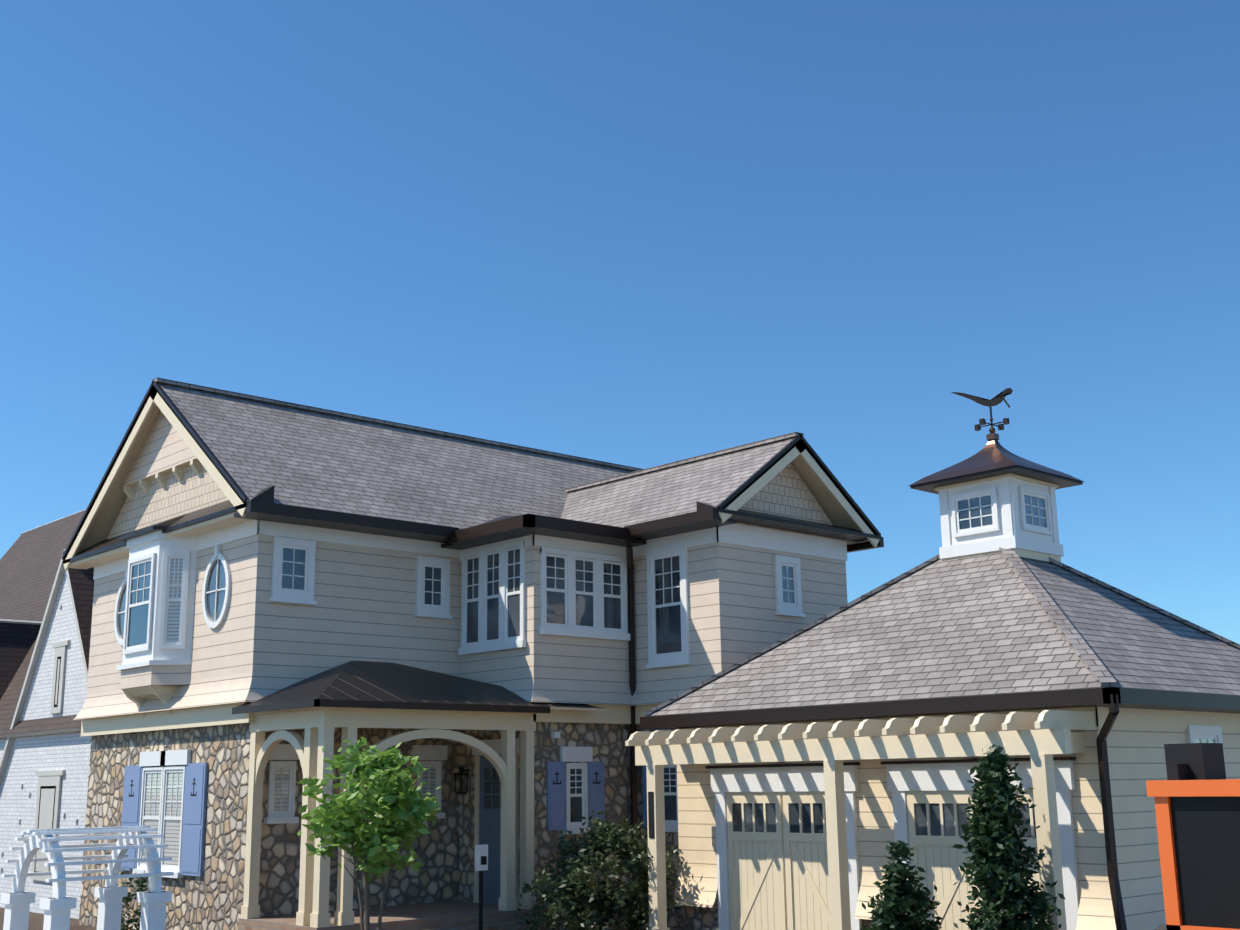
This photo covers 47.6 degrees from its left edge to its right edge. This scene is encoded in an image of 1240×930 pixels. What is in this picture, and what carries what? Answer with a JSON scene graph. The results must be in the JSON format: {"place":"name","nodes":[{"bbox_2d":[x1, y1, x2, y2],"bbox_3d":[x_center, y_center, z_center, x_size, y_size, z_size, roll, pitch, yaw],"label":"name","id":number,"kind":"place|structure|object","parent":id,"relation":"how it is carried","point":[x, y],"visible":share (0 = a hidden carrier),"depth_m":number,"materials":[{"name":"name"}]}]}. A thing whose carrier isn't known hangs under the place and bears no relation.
{"place":"outdoors","nodes":[
{"label":"outdoors","id":0,"kind":"place"},
{"bbox_2d":[0,570,90,918],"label":"wall","id":1,"kind":"structure","parent":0,"point":[67,752],"depth_m":28.47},
{"bbox_2d":[0,512,94,734],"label":"neighbour roof","id":2,"kind":"object","parent":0,"point":[29,563],"visible":0.15,"depth_m":34.55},
{"bbox_2d":[120,665,190,689],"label":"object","id":3,"kind":"object","parent":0,"point":[170,675],"visible":0.86,"depth_m":23.04,"materials":[{"name":"white wood"}]},
{"bbox_2d":[119,410,196,487],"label":"gable wall","id":4,"kind":"structure","parent":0,"point":[164,446],"depth_m":24.79,"materials":[{"name":"beige wood"}]},
{"bbox_2d":[122,685,518,905],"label":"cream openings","id":5,"kind":"object","parent":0,"point":[138,696],"visible":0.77,"depth_m":23.15,"materials":[{"name":"beige wood"}]},
{"bbox_2d":[0,907,643,929],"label":"ground mulch","id":6,"kind":"object","parent":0,"point":[36,921],"depth_m":25.34,"materials":[{"name":"brown soil"}]},
{"bbox_2d":[0,826,173,929],"bbox_3d":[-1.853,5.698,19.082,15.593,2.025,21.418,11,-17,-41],"label":"garden arbor","id":7,"kind":"object","parent":6,"relation":"on","point":[58,905],"visible":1,"depth_m":11.72,"materials":[{"name":"white wood"}]},
{"bbox_2d":[117,869,147,929],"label":"climbing plant","id":8,"kind":"object","parent":6,"relation":"on","point":[128,899],"visible":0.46,"depth_m":21.77,"materials":[{"name":"green plant"}]},
{"bbox_2d":[297,737,441,929],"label":"tree","id":9,"kind":"object","parent":6,"relation":"on","point":[341,825],"depth_m":17.21,"materials":[{"name":"green plant"}]},
{"bbox_2d":[238,901,542,929],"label":"porch floor","id":10,"kind":"structure","parent":6,"relation":"on","point":[455,915],"depth_m":20.77,"materials":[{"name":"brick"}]},
{"bbox_2d":[241,707,604,927],"bbox_3d":[-3.045,4.930,21.857,5.360,3.860,2.510,11,-17,-41],"label":"cream porch","id":11,"kind":"object","parent":10,"relation":"on","point":[318,724],"visible":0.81,"depth_m":20.87,"materials":[{"name":"beige wood"}]},
{"bbox_2d":[232,699,549,713],"bbox_3d":[-3.470,3.780,21.642,4.190,0.100,2.440,11,-17,-41],"label":"gutter","id":12,"kind":"object","parent":11,"relation":"on","point":[374,704],"visible":1,"depth_m":20.48,"materials":[{"name":"metal"}]},
{"bbox_2d":[79,722,877,929],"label":"stone wall","id":13,"kind":"structure","parent":6,"relation":"on","point":[211,898],"depth_m":22.71,"materials":[{"name":"stone"}]},
{"bbox_2d":[73,534,847,719],"bbox_3d":[-1.578,3.233,26.617,13.220,2.950,10.640,11,-17,-41],"label":"house siding","id":14,"kind":"object","parent":13,"relation":"on","point":[256,644],"visible":0.38,"depth_m":23.07,"materials":[{"name":"beige wood"}]},
{"bbox_2d":[114,530,1226,877],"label":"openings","id":15,"kind":"object","parent":14,"relation":"in","point":[158,550],"depth_m":23.39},
{"bbox_2d":[142,558,1213,865],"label":"window blinds","id":16,"kind":"object","parent":15,"relation":"in","point":[172,838],"visible":0.38,"depth_m":23.15,"materials":[{"name":"white plastic"}]},
{"bbox_2d":[152,377,1239,715],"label":"roof","id":17,"kind":"structure","parent":14,"relation":"on","point":[1000,621],"depth_m":21.34,"materials":[{"name":"grey tile"}]},
{"bbox_2d":[63,386,1239,716],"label":"trim","id":18,"kind":"structure","parent":17,"relation":"attached to","point":[835,504],"depth_m":24.78,"materials":[{"name":"beige wood"}]},
{"bbox_2d":[939,477,1063,558],"bbox_3d":[5.884,0.902,21.797,1.340,1.080,1.340,11,-17,-41],"label":"cupola","id":19,"kind":"object","parent":17,"relation":"on","point":[1009,528],"depth_m":21.34,"materials":[{"name":"white wood"}]},
{"bbox_2d":[909,388,1083,486],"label":"cupola roof","id":20,"kind":"structure","parent":19,"relation":"on","point":[993,453],"depth_m":21.75,"materials":[{"name":"brown metal"}]},
{"bbox_2d":[934,473,1060,561],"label":"cupola trim","id":21,"kind":"structure","parent":19,"relation":"attached to","point":[1032,555],"depth_m":21.32,"materials":[{"name":"white wood"}]},
{"bbox_2d":[76,702,1239,907],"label":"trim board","id":22,"kind":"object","parent":13,"relation":"on","point":[204,716],"visible":0.31,"depth_m":22.35,"materials":[{"name":"beige wood"}]},
{"bbox_2d":[69,511,252,568],"bbox_3d":[-7.925,1.321,24.132,0.400,0.060,7.160,11,-17,-41],"label":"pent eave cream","id":23,"kind":"object","parent":22,"relation":"attached to","point":[215,524],"visible":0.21,"depth_m":23.28,"materials":[{"name":"beige wood"}]},
{"bbox_2d":[64,485,273,562],"bbox_3d":[-8.006,1.083,24.113,0.610,0.400,7.200,11,-17,-41],"label":"ledge","id":24,"kind":"object","parent":23,"relation":"on","point":[201,515],"visible":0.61,"depth_m":23.40,"materials":[{"name":"grey metal"}]},
{"bbox_2d":[237,661,604,708],"bbox_3d":[-3.032,3.429,22.159,5.360,0.800,2.410,11,-17,-41],"label":"porch roof","id":25,"kind":"object","parent":22,"relation":"attached to","point":[370,681],"visible":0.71,"depth_m":21.61,"materials":[{"name":"grey metal"}]},
{"bbox_2d":[551,732,559,737],"bbox_3d":[-1.036,4.341,22.598,0.120,0.100,0.100,11,-17,-41],"label":"white security camera","id":26,"kind":"object","parent":22,"relation":"attached to","point":[555,734],"visible":1,"depth_m":22.56,"materials":[{"name":"white plastic"}]},
{"bbox_2d":[62,380,1239,729],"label":"gutter","id":27,"kind":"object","parent":22,"relation":"on","point":[704,516],"depth_m":21.85,"materials":[{"name":"black metal"}]},
{"bbox_2d":[120,485,274,541],"bbox_3d":[-8.006,1.083,24.113,0.610,0.400,7.200,11,-17,-41],"label":"flashing","id":28,"kind":"object","parent":27,"relation":"attached to","point":[267,495],"visible":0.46,"depth_m":23.41,"materials":[{"name":"metal"}]},
{"bbox_2d":[911,403,1082,563],"bbox_3d":[5.878,0.483,21.892,1.880,2.980,1.880,11,-17,-41],"label":"brown cupola","id":29,"kind":"object","parent":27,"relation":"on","point":[1060,481],"visible":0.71,"depth_m":21.45,"materials":[{"name":"brown metal"}]},
{"bbox_2d":[674,726,1239,929],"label":"house siding","id":30,"kind":"object","parent":13,"relation":"on","point":[1136,759],"visible":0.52,"depth_m":17.01,"materials":[{"name":"beige wood"}]},
{"bbox_2d":[479,856,486,929],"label":"sign post","id":31,"kind":"object","parent":6,"relation":"on","point":[483,860],"visible":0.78,"depth_m":20.35,"materials":[{"name":"grey metal"}]},
{"bbox_2d":[475,844,487,870],"bbox_3d":[-2.017,5.719,20.467,0.160,0.360,0.100,11,-17,-41],"label":"sign","id":32,"kind":"object","parent":31,"relation":"attached to","point":[481,850],"visible":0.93,"depth_m":20.42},
{"bbox_2d":[516,861,613,929],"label":"shrub foliage","id":33,"kind":"object","parent":6,"relation":"on","point":[553,912],"visible":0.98,"depth_m":19.64,"materials":[{"name":"green plant"}]},
{"bbox_2d":[536,811,681,929],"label":"shrub foliage","id":34,"kind":"object","parent":6,"relation":"on","point":[591,854],"visible":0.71,"depth_m":20.61,"materials":[{"name":"green plant"}]},
{"bbox_2d":[626,541,1126,929],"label":"downspout","id":35,"kind":"object","parent":6,"relation":"on","point":[1110,843],"visible":0.88,"depth_m":16.63,"materials":[{"name":"black metal"}]},
{"bbox_2d":[860,840,942,929],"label":"conical shrub","id":36,"kind":"object","parent":6,"relation":"on","point":[903,904],"visible":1,"depth_m":16.24,"materials":[{"name":"green plant"}]},
{"bbox_2d":[952,743,1064,929],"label":"conical shrub","id":37,"kind":"object","parent":6,"relation":"on","point":[990,827],"visible":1,"depth_m":15.30,"materials":[{"name":"green plant"}]},
{"bbox_2d":[120,762,646,875],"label":"window shutters","id":38,"kind":"object","parent":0,"point":[193,835],"visible":0.65,"depth_m":22.56,"materials":[{"name":"blue wood"}]},
{"bbox_2d":[93,520,847,579],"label":"soffit","id":39,"kind":"structure","parent":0,"point":[759,537],"depth_m":23.53,"materials":[{"name":"white wood"}]},
{"bbox_2d":[107,463,843,540],"bbox_3d":[-1.609,0.575,27.376,13.006,2.690,10.423,11,-17,-41],"label":"siding","id":40,"kind":"object","parent":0,"point":[785,492],"visible":0.17,"depth_m":24.45,"materials":[{"name":"beige wood"}]},
{"bbox_2d":[479,755,500,903],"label":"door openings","id":41,"kind":"object","parent":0,"point":[490,828],"depth_m":22.86,"materials":[{"name":"blue wood"}]},
{"bbox_2d":[0,0,1239,643],"label":"sky","id":42,"kind":"structure","parent":0,"point":[643,234],"materials":[{"name":"blue"}]},
{"bbox_2d":[476,502,881,541],"bbox_3d":[0.955,0.890,23.966,7.547,0.420,3.140,0,-13,-2],"label":"roof eave","id":43,"kind":"object","parent":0,"point":[789,524],"visible":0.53,"depth_m":23.96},
{"bbox_2d":[625,710,1095,929],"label":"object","id":44,"kind":"object","parent":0,"point":[1042,737],"visible":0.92,"depth_m":18.14,"materials":[{"name":"beige wood"}]},
{"bbox_2d":[740,841,1035,929],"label":"garage groove","id":45,"kind":"object","parent":44,"relation":"attached to","point":[826,884],"visible":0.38,"depth_m":19.29},
{"bbox_2d":[648,760,1078,929],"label":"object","id":46,"kind":"object","parent":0,"point":[902,779],"depth_m":18.65,"materials":[{"name":"white wood"}]},
{"label":"ground","id":47,"kind":"structure","parent":0,"visible":0},
{"bbox_2d":[0,509,87,880],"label":"house trim","id":48,"kind":"structure","parent":47,"relation":"on","point":[48,800],"depth_m":28.24,"materials":[{"name":"white wood"}]},
{"bbox_2d":[1155,924,1166,929],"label":"telehandler rubber","id":49,"kind":"object","parent":47,"relation":"on","point":[1161,927],"visible":0.05,"depth_m":9.04,"materials":[{"name":"grey rubber"}]},
{"bbox_2d":[1164,743,1225,779],"bbox_3d":[5.894,3.038,9.821,6.770,2.150,2.190,11,-17,-41],"label":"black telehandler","id":50,"kind":"object","parent":49,"relation":"on","point":[1195,761],"visible":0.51,"depth_m":9.02,"materials":[{"name":"black metal"}]},
{"bbox_2d":[1146,779,1239,929],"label":"sign frame","id":51,"kind":"object","parent":50,"relation":"on","point":[1161,792],"visible":0.55,"depth_m":8.81,"materials":[{"name":"orange wood"}]},
{"bbox_2d":[1170,796,1239,928],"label":"sign board","id":52,"kind":"object","parent":51,"relation":"on","point":[1206,831],"visible":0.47,"depth_m":8.68,"materials":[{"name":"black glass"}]}
]}

